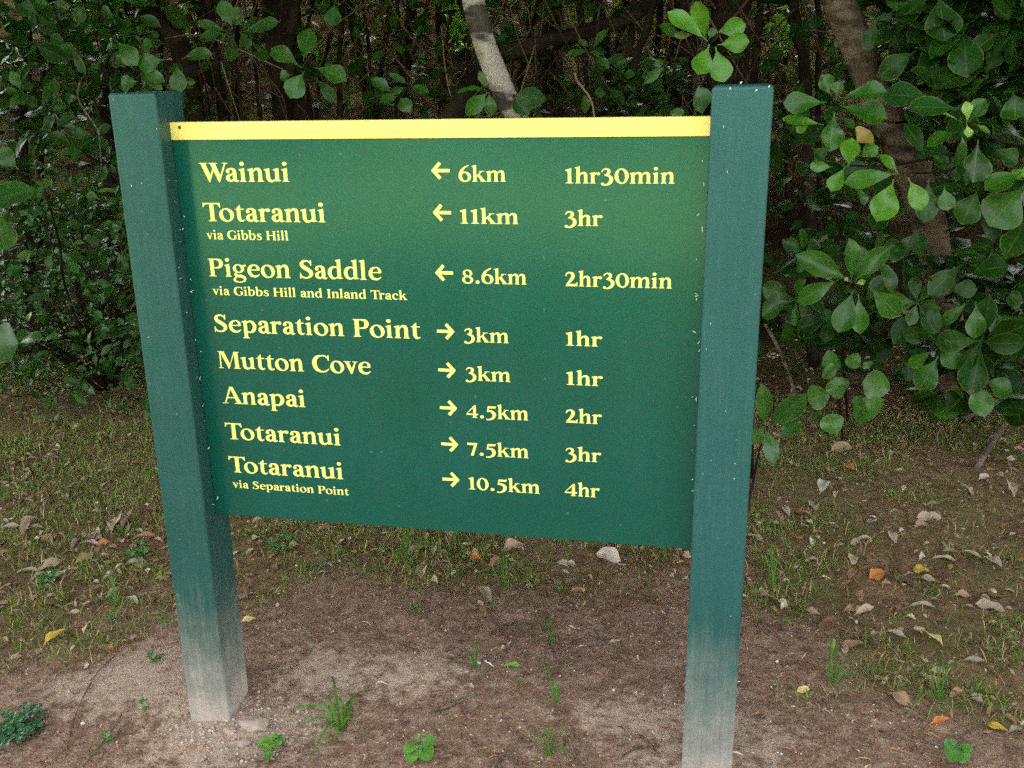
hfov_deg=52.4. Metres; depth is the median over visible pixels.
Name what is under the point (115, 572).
fallen leaf
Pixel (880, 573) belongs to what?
fallen leaf
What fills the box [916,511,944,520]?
fallen leaf
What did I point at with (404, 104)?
broadleaf seedling
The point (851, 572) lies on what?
fallen leaf
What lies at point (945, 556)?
fallen leaf
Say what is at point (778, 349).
dead stem
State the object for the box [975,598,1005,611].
fallen leaf
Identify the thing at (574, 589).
fallen leaf
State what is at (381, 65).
thicket sapling
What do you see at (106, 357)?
glossy bush
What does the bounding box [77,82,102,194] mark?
vine stem
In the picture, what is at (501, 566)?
grass tuft
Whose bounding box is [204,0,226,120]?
thicket sapling
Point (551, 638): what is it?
clover patch
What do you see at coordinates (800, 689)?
fallen leaf
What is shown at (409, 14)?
thicket sapling
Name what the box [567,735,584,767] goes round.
twig
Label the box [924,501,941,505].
fallen leaf
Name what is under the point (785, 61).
thicket sapling
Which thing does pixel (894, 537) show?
fallen leaf
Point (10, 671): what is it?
twig
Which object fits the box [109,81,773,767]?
trail sign
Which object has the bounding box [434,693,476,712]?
twig
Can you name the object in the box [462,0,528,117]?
pale tree
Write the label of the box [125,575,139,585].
fallen leaf
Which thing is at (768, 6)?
thicket sapling
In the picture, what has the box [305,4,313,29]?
thicket sapling
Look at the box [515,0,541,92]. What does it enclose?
thicket sapling
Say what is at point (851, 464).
fallen leaf
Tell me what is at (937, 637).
fallen leaf
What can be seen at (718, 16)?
canopy tree
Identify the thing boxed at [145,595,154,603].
fallen leaf
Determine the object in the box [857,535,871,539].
fallen leaf
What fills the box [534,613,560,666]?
twig
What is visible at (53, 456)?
fallen leaf
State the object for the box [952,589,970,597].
fallen leaf
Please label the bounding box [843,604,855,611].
fallen leaf
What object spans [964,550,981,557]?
fallen leaf
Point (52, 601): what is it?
fallen leaf
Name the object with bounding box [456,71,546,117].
broadleaf shrub
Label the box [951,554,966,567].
fallen leaf
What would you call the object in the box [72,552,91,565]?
fallen leaf
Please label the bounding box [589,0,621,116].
thicket sapling
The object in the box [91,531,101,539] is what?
fallen leaf
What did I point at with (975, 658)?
fallen leaf
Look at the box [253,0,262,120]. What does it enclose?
thicket sapling
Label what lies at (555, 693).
grass tuft
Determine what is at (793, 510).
fallen leaf
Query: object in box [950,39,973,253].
thicket sapling
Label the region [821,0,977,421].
mottled tree
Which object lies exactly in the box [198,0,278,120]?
broadleaf shrub
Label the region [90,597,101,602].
fallen leaf
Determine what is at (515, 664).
fallen leaf
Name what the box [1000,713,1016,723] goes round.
fallen leaf
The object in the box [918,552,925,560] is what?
fallen leaf
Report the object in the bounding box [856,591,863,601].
fallen leaf
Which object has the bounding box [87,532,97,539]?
fallen leaf
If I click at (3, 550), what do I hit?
fallen leaf
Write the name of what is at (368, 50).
thicket sapling
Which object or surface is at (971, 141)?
canopy tree
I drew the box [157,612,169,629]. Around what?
clover patch
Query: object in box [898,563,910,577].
fallen leaf
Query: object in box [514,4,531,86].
thicket sapling
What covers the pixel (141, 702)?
clover patch
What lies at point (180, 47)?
dark tree
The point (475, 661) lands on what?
grass tuft
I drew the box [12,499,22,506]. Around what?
fallen leaf
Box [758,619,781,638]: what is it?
twig
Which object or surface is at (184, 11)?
young shrub
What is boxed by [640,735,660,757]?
twig
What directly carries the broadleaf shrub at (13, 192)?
on the ground at (640, 698)
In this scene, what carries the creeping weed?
on the ground at (640, 698)
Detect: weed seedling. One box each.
[403,734,436,762]
[944,739,972,763]
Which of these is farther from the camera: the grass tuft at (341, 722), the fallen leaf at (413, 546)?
the fallen leaf at (413, 546)
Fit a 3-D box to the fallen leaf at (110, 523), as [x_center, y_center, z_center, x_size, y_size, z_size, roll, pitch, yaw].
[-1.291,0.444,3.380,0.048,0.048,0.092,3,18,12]
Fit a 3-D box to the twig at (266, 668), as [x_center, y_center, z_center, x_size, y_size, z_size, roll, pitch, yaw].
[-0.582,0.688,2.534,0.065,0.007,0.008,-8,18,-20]
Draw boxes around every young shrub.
[66,0,133,91]
[159,0,221,120]
[441,0,473,117]
[760,5,806,254]
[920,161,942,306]
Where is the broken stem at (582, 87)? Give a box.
[574,73,594,116]
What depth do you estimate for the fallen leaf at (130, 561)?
3.14 m
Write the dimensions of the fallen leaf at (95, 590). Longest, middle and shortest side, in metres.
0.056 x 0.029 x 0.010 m
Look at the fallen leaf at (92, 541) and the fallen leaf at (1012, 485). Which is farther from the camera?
the fallen leaf at (1012, 485)
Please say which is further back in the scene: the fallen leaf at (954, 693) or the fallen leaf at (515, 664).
the fallen leaf at (515, 664)
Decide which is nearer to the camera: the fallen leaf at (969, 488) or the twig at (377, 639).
the twig at (377, 639)
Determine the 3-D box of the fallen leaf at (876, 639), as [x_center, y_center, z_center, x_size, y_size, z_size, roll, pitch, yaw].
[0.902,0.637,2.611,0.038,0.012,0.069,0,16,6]
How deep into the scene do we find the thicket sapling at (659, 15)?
6.07 m
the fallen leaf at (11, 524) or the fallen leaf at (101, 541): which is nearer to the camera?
the fallen leaf at (101, 541)
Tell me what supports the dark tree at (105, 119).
on the ground at (640, 698)
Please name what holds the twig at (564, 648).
on the ground at (640, 698)
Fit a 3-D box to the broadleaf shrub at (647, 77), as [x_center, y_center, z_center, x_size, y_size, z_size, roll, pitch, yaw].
[0.510,-0.681,4.382,0.478,1.535,0.768,3,18,12]
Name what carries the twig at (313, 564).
on the ground at (640, 698)
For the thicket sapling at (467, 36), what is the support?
on the ground at (640, 698)
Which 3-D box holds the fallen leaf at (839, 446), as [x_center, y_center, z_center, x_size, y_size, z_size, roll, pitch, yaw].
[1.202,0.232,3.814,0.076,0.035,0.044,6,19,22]
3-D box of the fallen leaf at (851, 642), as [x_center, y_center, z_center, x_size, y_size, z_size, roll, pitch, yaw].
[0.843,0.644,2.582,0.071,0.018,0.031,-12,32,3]
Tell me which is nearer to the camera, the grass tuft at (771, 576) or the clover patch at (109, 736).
the clover patch at (109, 736)
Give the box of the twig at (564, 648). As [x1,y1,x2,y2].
[557,638,606,653]
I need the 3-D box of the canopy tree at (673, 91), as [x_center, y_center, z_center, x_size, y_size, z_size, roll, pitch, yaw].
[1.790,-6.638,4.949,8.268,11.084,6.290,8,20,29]
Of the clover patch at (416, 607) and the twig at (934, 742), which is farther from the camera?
the clover patch at (416, 607)
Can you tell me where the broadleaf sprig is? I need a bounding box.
[659,0,749,81]
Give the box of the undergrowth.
[0,0,1023,376]
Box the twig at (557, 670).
[548,659,580,678]
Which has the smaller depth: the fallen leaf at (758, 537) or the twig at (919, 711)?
the twig at (919, 711)
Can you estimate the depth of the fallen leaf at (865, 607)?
2.76 m
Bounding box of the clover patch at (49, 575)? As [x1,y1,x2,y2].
[35,570,59,588]
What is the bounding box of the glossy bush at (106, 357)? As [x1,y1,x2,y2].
[0,150,150,420]
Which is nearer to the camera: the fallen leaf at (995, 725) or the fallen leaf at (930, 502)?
the fallen leaf at (995, 725)
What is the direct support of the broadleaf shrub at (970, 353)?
on the ground at (640, 698)
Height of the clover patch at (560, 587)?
0.029 m
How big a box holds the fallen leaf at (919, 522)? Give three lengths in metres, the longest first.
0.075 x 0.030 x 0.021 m
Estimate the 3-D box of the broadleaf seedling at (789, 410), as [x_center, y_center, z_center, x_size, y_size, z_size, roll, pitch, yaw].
[0.793,0.230,3.250,0.118,0.504,0.220,-10,19,-27]
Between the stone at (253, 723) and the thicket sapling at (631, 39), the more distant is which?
the thicket sapling at (631, 39)
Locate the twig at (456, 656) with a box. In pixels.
[444,653,471,657]
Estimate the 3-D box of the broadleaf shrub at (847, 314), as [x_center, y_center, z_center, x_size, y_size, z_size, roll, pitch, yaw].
[1.114,-0.125,3.639,0.322,0.924,1.005,3,18,12]
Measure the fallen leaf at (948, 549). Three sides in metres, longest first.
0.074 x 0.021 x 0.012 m
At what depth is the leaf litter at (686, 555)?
3.18 m
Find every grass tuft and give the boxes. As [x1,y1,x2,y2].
[100,568,133,606]
[284,676,374,767]
[387,528,453,562]
[463,639,482,677]
[471,549,517,588]
[523,722,576,765]
[526,653,558,705]
[761,540,783,588]
[819,636,865,685]
[905,656,962,718]
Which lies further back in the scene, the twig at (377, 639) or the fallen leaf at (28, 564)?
the fallen leaf at (28, 564)
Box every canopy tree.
[115,2,138,91]
[179,0,232,120]
[261,0,313,120]
[447,4,471,56]
[535,0,563,117]
[662,0,702,107]
[700,0,752,115]
[951,7,994,155]
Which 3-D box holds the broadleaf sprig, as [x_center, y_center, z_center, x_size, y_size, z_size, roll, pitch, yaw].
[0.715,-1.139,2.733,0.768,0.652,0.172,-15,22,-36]
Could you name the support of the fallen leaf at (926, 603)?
on the ground at (640, 698)
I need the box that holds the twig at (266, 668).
[259,663,285,670]
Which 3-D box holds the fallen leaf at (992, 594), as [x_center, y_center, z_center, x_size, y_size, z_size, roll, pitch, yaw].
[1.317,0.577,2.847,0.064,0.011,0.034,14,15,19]
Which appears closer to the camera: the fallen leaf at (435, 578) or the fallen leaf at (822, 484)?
the fallen leaf at (435, 578)
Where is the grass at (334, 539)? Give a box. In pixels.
[0,355,1023,737]
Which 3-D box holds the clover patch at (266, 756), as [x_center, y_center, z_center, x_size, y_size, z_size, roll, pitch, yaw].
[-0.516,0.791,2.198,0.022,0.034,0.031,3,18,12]
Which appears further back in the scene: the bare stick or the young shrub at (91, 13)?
the young shrub at (91, 13)
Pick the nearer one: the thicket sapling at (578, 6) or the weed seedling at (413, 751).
the weed seedling at (413, 751)
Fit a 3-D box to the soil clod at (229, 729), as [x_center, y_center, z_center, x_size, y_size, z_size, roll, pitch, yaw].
[-0.622,0.763,2.297,0.028,0.013,0.029,-12,20,-30]
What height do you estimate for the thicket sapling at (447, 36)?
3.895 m
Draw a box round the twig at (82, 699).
[64,655,114,759]
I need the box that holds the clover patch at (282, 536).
[266,531,297,554]
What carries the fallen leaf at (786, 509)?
on the ground at (640, 698)
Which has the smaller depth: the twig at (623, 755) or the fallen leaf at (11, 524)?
the twig at (623, 755)
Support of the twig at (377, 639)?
on the ground at (640, 698)
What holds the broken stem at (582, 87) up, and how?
on the ground at (640, 698)
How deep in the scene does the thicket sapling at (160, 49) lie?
6.55 m
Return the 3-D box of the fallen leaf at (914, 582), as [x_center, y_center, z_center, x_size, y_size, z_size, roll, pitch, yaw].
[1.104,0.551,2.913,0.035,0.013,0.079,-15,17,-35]
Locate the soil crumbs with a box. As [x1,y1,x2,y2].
[3,452,1023,767]
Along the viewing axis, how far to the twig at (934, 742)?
2.23 m
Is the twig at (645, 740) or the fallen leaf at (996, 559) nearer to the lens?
the twig at (645, 740)
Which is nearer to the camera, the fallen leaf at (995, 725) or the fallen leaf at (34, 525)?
the fallen leaf at (995, 725)
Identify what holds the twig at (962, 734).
on the ground at (640, 698)
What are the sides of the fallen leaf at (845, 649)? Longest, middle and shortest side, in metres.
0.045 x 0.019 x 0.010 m
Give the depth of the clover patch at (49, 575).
3.04 m
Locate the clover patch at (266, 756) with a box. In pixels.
[263,750,272,764]
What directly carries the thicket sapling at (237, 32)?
on the ground at (640, 698)
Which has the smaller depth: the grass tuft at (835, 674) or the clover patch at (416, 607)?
the grass tuft at (835, 674)
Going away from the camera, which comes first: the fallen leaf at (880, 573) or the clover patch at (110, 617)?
the clover patch at (110, 617)
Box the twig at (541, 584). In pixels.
[518,584,567,588]
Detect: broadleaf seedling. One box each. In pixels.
[371,73,428,118]
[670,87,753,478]
[748,383,806,509]
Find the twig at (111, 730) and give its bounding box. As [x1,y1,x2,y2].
[83,714,121,766]
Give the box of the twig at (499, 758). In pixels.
[491,753,518,767]
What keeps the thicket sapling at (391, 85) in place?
on the ground at (640, 698)
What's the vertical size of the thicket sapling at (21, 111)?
4.076 m
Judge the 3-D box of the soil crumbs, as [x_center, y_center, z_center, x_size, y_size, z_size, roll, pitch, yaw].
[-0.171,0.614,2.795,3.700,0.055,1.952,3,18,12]
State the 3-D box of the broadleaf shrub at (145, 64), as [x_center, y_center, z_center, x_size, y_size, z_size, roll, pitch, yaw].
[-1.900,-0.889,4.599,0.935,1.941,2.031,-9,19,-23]
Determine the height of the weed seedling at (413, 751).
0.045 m
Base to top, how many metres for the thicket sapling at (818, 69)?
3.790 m
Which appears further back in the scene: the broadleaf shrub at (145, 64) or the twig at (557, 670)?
the broadleaf shrub at (145, 64)
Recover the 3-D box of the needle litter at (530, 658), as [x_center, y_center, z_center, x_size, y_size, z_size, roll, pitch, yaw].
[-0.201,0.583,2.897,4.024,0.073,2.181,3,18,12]
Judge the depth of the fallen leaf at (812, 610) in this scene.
2.76 m
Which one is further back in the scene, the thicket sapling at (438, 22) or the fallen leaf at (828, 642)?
the thicket sapling at (438, 22)
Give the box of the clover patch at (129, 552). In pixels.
[124,539,149,556]
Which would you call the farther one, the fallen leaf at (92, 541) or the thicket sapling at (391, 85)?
the thicket sapling at (391, 85)
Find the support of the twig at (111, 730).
on the ground at (640, 698)
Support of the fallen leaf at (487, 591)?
on the ground at (640, 698)
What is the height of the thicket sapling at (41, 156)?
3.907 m
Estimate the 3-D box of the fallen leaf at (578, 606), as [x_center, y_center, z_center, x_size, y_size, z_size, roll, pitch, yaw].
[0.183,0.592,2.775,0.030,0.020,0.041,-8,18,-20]
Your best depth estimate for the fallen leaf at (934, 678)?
2.45 m
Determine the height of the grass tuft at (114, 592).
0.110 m
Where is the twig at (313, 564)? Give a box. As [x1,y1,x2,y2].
[306,560,336,567]
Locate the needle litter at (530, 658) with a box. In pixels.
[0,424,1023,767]
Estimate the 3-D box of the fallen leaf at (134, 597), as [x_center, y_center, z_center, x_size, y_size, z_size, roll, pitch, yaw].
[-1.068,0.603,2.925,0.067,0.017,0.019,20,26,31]
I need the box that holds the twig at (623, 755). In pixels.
[617,745,659,759]
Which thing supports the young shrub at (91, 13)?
on the ground at (640, 698)
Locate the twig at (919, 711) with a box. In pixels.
[906,702,926,715]
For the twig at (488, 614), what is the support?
on the ground at (640, 698)
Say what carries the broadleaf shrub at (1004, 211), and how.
on the ground at (640, 698)
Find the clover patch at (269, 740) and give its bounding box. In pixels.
[256,734,284,752]
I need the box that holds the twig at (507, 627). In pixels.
[490,621,518,662]
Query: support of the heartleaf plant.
on the ground at (640, 698)
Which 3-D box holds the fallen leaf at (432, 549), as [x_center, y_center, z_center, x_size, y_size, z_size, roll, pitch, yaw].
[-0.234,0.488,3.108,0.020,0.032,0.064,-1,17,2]
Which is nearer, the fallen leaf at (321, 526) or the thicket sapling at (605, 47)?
the fallen leaf at (321, 526)
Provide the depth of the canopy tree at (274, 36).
5.32 m
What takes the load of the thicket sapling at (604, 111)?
on the ground at (640, 698)
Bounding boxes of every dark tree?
[98,0,124,347]
[127,0,205,121]
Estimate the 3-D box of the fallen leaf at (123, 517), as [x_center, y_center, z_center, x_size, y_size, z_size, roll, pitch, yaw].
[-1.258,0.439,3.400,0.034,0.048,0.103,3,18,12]
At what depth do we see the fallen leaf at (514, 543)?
3.13 m
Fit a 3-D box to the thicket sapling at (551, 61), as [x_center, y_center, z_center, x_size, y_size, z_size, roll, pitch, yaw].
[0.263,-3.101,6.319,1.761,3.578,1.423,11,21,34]
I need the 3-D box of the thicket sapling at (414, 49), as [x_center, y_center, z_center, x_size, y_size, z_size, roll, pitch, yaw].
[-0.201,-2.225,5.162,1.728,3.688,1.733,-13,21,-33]
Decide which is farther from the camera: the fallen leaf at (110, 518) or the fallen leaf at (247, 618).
the fallen leaf at (110, 518)
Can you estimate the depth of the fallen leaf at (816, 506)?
3.40 m
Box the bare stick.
[973,419,1007,468]
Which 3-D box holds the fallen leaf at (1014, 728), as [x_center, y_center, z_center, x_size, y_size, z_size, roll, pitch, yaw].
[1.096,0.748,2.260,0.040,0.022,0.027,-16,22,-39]
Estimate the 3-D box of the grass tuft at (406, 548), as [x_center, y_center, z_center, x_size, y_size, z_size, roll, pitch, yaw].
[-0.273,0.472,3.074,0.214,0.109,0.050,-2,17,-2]
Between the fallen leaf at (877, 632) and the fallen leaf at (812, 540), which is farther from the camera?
the fallen leaf at (812, 540)
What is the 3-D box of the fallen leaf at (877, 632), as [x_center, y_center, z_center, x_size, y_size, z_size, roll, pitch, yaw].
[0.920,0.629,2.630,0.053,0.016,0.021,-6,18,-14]
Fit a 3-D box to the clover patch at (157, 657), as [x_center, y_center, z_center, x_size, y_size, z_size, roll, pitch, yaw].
[-0.878,0.679,2.576,0.041,0.031,0.036,-15,22,-37]
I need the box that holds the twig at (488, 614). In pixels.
[472,596,499,633]
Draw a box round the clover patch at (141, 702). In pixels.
[138,697,148,714]
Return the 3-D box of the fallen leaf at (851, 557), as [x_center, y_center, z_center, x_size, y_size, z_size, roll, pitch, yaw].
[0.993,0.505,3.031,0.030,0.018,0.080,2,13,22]
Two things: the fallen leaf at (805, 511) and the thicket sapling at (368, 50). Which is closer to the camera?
the fallen leaf at (805, 511)
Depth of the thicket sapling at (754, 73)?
4.59 m
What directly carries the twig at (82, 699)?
on the ground at (640, 698)
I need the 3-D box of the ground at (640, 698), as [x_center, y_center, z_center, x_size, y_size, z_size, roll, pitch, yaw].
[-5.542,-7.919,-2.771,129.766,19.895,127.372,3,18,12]
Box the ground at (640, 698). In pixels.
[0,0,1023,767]
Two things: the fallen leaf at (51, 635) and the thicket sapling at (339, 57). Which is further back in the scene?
the thicket sapling at (339, 57)
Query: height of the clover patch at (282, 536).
0.042 m
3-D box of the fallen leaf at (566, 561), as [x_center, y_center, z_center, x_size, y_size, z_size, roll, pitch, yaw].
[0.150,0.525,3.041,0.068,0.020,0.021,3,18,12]
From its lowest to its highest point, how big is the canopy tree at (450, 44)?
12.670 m
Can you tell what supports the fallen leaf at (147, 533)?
on the ground at (640, 698)
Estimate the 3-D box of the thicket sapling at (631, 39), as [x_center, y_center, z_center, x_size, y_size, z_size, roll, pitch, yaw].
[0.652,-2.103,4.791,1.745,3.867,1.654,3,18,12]
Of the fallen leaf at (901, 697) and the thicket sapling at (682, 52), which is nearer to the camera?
the fallen leaf at (901, 697)
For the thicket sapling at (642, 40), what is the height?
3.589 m
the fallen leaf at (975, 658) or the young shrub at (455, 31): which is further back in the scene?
the young shrub at (455, 31)
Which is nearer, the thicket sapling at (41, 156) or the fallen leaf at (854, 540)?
the fallen leaf at (854, 540)
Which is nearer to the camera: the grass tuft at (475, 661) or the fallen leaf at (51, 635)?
the grass tuft at (475, 661)
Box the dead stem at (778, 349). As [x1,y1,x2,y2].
[764,323,796,394]
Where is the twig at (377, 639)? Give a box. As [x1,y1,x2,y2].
[345,631,415,648]
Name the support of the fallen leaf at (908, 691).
on the ground at (640, 698)
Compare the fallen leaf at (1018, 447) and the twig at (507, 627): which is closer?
the twig at (507, 627)
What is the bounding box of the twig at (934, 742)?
[920,734,944,747]
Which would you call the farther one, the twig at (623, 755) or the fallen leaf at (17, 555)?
the fallen leaf at (17, 555)
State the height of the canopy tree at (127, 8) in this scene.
11.186 m
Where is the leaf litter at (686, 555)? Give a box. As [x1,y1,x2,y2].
[0,303,1023,733]
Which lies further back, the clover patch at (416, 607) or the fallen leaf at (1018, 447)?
the fallen leaf at (1018, 447)
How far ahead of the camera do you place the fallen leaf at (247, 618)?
2.75 m
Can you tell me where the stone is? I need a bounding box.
[596,547,620,562]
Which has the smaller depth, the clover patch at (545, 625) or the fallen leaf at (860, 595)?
the clover patch at (545, 625)
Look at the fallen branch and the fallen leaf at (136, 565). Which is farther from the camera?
the fallen branch
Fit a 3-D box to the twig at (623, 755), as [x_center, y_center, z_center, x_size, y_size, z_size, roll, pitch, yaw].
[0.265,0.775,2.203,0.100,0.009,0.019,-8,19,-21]
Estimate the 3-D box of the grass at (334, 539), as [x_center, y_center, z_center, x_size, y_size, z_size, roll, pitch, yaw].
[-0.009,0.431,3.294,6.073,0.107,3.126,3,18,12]
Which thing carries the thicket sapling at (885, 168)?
on the ground at (640, 698)
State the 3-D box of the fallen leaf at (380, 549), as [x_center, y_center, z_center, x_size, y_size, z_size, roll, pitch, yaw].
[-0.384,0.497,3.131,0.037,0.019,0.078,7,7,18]
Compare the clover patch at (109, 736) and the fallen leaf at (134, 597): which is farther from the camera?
the fallen leaf at (134, 597)
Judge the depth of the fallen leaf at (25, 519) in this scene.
3.35 m
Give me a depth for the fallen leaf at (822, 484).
3.51 m
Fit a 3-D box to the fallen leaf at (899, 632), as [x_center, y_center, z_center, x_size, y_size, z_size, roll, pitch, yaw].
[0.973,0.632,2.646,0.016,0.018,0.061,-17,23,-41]
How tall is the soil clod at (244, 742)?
0.015 m
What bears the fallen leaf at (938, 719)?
on the ground at (640, 698)
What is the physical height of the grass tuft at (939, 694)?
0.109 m
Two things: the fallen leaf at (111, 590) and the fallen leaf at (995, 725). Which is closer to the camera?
the fallen leaf at (995, 725)
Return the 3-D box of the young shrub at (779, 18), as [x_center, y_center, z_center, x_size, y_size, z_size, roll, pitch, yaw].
[1.373,-1.289,5.288,0.293,1.401,0.729,3,18,12]
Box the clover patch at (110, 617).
[104,614,115,623]
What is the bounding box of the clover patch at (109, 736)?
[100,731,113,741]
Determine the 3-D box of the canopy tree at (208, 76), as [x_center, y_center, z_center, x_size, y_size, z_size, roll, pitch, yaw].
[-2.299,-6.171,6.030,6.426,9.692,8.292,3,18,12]
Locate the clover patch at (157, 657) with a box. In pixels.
[147,651,164,665]
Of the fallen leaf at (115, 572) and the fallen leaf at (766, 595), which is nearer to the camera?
the fallen leaf at (766, 595)
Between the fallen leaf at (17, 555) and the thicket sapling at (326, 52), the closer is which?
the fallen leaf at (17, 555)
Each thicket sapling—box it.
[9,29,69,178]
[13,16,35,302]
[37,0,55,247]
[154,0,165,90]
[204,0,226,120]
[231,0,240,120]
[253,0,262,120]
[284,0,300,120]
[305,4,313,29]
[315,0,333,119]
[336,0,344,119]
[345,0,379,119]
[361,0,378,119]
[371,0,392,119]
[378,0,407,117]
[392,0,417,118]
[395,0,403,118]
[403,0,429,118]
[435,0,445,111]
[437,0,456,115]
[457,0,487,117]
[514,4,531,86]
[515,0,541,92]
[548,15,554,117]
[574,0,593,116]
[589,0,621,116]
[595,0,629,116]
[621,0,636,116]
[623,0,656,116]
[649,1,662,97]
[675,0,693,115]
[750,0,763,83]
[765,3,792,143]
[781,3,789,215]
[787,0,819,367]
[814,0,824,300]
[870,25,910,238]
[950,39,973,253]
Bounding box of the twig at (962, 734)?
[955,724,981,739]
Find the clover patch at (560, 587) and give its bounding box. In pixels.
[554,581,567,592]
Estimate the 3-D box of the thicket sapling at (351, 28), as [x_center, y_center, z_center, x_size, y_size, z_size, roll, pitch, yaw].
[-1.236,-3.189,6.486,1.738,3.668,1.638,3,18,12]
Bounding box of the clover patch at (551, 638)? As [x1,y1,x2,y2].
[547,635,555,643]
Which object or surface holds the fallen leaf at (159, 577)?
on the ground at (640, 698)
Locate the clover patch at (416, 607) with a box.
[410,604,420,610]
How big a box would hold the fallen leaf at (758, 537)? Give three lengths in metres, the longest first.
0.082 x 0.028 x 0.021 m
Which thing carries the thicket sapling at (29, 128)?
on the ground at (640, 698)
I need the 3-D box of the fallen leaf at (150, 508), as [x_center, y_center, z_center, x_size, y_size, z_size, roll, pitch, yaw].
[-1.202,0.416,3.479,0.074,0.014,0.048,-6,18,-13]
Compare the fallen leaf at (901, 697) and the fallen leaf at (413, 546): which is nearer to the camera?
the fallen leaf at (901, 697)
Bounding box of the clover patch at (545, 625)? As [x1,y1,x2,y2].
[542,620,553,631]
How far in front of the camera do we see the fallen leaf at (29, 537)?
3.30 m
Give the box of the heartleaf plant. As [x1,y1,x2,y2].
[807,350,889,439]
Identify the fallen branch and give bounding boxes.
[437,0,662,118]
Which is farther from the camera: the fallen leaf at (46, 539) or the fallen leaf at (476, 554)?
the fallen leaf at (46, 539)
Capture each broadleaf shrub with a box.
[0,0,212,264]
[0,147,107,391]
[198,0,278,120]
[270,3,345,119]
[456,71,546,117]
[566,28,692,116]
[762,81,1023,427]
[782,74,1008,422]
[796,238,902,420]
[861,0,1023,154]
[903,91,1023,229]
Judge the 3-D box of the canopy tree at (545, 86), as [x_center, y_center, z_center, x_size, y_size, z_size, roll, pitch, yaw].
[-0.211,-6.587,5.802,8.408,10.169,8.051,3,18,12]
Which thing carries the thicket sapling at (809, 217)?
on the ground at (640, 698)
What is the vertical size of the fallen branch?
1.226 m
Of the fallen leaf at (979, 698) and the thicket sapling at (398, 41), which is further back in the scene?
the thicket sapling at (398, 41)
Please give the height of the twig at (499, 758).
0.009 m
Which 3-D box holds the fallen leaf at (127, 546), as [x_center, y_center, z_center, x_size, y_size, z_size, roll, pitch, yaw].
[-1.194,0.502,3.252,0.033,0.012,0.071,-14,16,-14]
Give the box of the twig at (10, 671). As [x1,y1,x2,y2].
[6,661,28,674]
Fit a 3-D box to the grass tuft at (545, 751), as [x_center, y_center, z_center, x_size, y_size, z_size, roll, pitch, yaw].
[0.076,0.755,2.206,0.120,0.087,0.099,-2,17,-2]
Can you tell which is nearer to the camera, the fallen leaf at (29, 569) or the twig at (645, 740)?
the twig at (645, 740)
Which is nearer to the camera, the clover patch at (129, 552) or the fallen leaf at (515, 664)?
the fallen leaf at (515, 664)
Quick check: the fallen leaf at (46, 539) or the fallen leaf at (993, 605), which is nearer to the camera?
the fallen leaf at (993, 605)
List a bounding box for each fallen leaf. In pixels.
[0,548,12,555]
[3,522,18,527]
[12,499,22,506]
[14,552,33,557]
[14,567,38,573]
[20,516,35,538]
[20,562,33,574]
[27,524,48,529]
[27,535,38,542]
[29,571,43,582]
[38,452,58,459]
[39,557,62,569]
[41,534,52,541]
[42,629,65,647]
[43,598,67,604]
[71,538,80,548]
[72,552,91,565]
[79,539,98,544]
[81,532,88,539]
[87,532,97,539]
[87,586,101,592]
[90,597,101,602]
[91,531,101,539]
[96,538,112,546]
[98,516,111,526]
[104,568,123,575]
[106,513,120,532]
[106,587,119,597]
[120,508,132,527]
[120,558,141,568]
[124,542,131,548]
[124,595,138,603]
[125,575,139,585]
[129,531,157,539]
[132,555,142,568]
[142,504,160,510]
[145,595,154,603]
[152,575,165,580]
[241,615,254,621]
[317,523,330,530]
[378,547,391,554]
[408,545,422,552]
[416,565,426,578]
[429,575,436,582]
[430,542,437,554]
[470,551,480,559]
[477,562,489,575]
[478,586,491,600]
[490,556,501,566]
[501,538,524,553]
[502,661,520,666]
[553,559,573,566]
[570,587,582,591]
[575,602,585,610]
[747,533,764,542]
[755,593,777,599]
[782,505,789,516]
[790,507,803,513]
[797,510,813,515]
[797,685,809,692]
[800,607,819,614]
[808,500,818,509]
[810,536,815,545]
[817,479,830,493]
[819,616,837,630]
[827,638,834,650]
[829,441,850,452]
[840,640,862,647]
[841,462,854,468]
[841,644,848,653]
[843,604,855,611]
[847,568,858,577]
[848,553,857,563]
[851,538,859,544]
[855,603,873,614]
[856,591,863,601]
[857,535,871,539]
[864,632,879,646]
[869,569,884,579]
[870,630,884,635]
[885,691,913,709]
[887,530,897,542]
[887,629,905,637]
[894,576,919,586]
[897,689,912,694]
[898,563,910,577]
[907,601,935,607]
[910,564,928,572]
[913,519,927,528]
[915,574,942,583]
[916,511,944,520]
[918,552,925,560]
[921,629,942,644]
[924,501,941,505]
[929,675,941,684]
[929,716,948,724]
[933,555,954,560]
[942,547,959,553]
[948,687,964,698]
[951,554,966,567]
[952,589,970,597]
[961,483,972,491]
[961,656,984,661]
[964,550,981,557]
[971,696,982,702]
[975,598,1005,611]
[979,473,990,479]
[982,555,1001,566]
[983,591,1002,598]
[983,721,1007,730]
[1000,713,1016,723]
[1006,479,1017,496]
[1007,725,1023,733]
[1013,445,1023,450]
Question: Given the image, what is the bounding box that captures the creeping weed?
[0,702,47,754]
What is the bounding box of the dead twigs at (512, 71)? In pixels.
[162,0,856,204]
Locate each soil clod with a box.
[213,731,221,736]
[223,726,236,733]
[236,737,252,747]
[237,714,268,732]
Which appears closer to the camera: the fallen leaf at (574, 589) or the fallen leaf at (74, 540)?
the fallen leaf at (574, 589)
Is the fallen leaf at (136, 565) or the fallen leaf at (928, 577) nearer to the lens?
the fallen leaf at (928, 577)
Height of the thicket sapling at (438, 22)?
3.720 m
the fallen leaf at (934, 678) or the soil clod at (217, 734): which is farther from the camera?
the fallen leaf at (934, 678)

